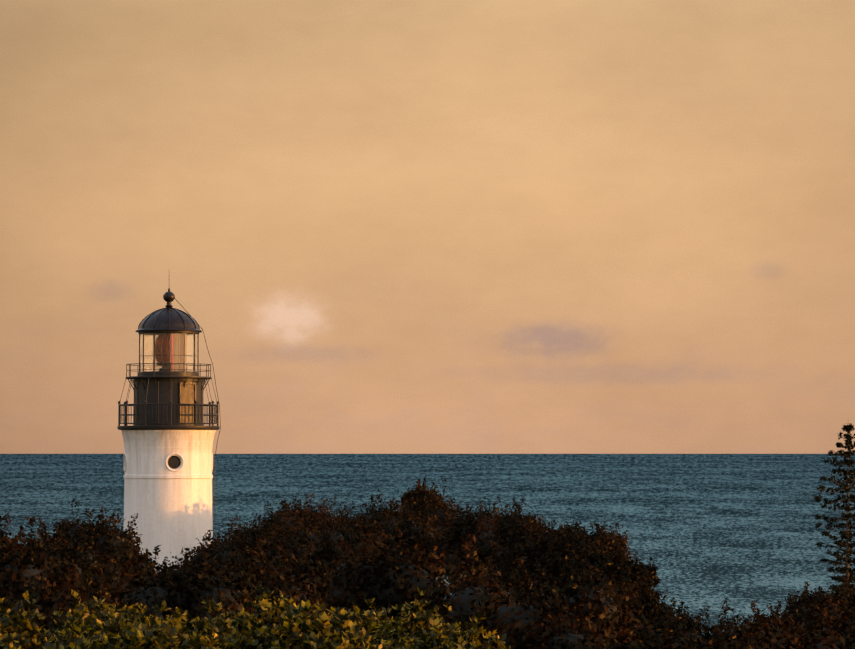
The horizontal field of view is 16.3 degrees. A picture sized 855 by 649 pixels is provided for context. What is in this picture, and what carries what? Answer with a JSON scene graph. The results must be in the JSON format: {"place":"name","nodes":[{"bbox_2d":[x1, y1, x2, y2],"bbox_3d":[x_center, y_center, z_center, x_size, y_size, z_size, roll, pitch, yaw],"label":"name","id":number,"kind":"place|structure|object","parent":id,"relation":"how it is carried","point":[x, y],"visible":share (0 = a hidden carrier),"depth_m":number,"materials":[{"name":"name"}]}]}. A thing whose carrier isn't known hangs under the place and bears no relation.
{"place":"outdoors","nodes":[
{"label":"outdoors","id":0,"kind":"place"},
{"bbox_2d":[121,430,215,571],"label":"lighthouse tower","id":1,"kind":"structure","parent":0,"point":[173,510],"depth_m":147.92,"materials":[{"name":"white paint"}]},
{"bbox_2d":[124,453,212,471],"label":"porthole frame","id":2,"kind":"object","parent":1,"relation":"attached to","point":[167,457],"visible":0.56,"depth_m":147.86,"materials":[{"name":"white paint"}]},
{"bbox_2d":[168,456,179,468],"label":"lighthouse porthole frames","id":3,"kind":"structure","parent":1,"relation":"attached to","point":[178,464],"depth_m":148.07,"materials":[{"name":"black metal"}]},
{"bbox_2d":[169,457,178,466],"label":"porthole glass","id":4,"kind":"object","parent":3,"relation":"in","point":[173,461],"visible":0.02,"depth_m":148.11,"materials":[{"name":"black glass"}]},
{"bbox_2d":[0,454,854,634],"bbox_3d":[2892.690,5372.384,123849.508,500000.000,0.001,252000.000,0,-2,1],"label":"sea","id":5,"kind":"structure","parent":0,"point":[739,532],"depth_m":1403.67,"materials":[{"name":"liquid"}]},
{"bbox_2d":[0,0,854,453],"label":"sky","id":6,"kind":"structure","parent":0,"point":[385,226],"materials":[{"name":"orange"}]},
{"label":"land","id":7,"kind":"structure","parent":0,"visible":0},
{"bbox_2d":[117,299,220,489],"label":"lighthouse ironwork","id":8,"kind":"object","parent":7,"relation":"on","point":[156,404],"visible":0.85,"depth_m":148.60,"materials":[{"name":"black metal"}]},
{"bbox_2d":[155,334,171,362],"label":"lighthouse lens","id":9,"kind":"object","parent":8,"relation":"attached to","point":[159,356],"depth_m":149.57,"materials":[{"name":"orange"}]},
{"bbox_2d":[136,289,201,332],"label":"dome roof","id":10,"kind":"structure","parent":8,"relation":"attached to","point":[168,318],"depth_m":149.24,"materials":[{"name":"black metal"}]},
{"bbox_2d":[140,333,197,371],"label":"lantern room glass","id":11,"kind":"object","parent":8,"relation":"attached to","point":[196,350],"depth_m":149.73,"materials":[{"name":"clear glass"}]},
{"bbox_2d":[173,334,186,370],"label":"lighthouse curtain","id":12,"kind":"object","parent":8,"relation":"attached to","point":[178,353],"visible":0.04,"depth_m":148.94,"materials":[{"name":"beige fabric"}]},
{"bbox_2d":[171,334,172,370],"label":"window mullion","id":13,"kind":"object","parent":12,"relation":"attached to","point":[172,354],"depth_m":148.80},
{"bbox_2d":[179,383,195,422],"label":"door frame","id":14,"kind":"object","parent":8,"relation":"attached to","point":[194,384],"visible":0.67,"depth_m":148.37,"materials":[{"name":"brown wood"}]},
{"bbox_2d":[181,385,193,422],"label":"door","id":15,"kind":"structure","parent":14,"relation":"in","point":[187,394],"depth_m":148.62,"materials":[{"name":"brown wood"}]},
{"bbox_2d":[0,423,854,648],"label":"vegetation","id":16,"kind":"object","parent":7,"relation":"on","point":[502,609],"depth_m":86.70,"materials":[{"name":"green plant"}]},
{"bbox_2d":[0,584,512,648],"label":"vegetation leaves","id":17,"kind":"object","parent":16,"relation":"attached to","point":[136,630],"visible":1,"depth_m":33.98,"materials":[{"name":"green plant"}]},
{"bbox_2d":[0,474,854,648],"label":"bushes","id":18,"kind":"object","parent":16,"relation":"attached to","point":[631,630],"visible":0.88,"depth_m":86.81,"materials":[{"name":"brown plant"}]},
{"bbox_2d":[813,424,854,594],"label":"pine leaves","id":19,"kind":"object","parent":16,"relation":"attached to","point":[849,428],"visible":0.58,"depth_m":168.79,"materials":[{"name":"green plant"}]}
]}

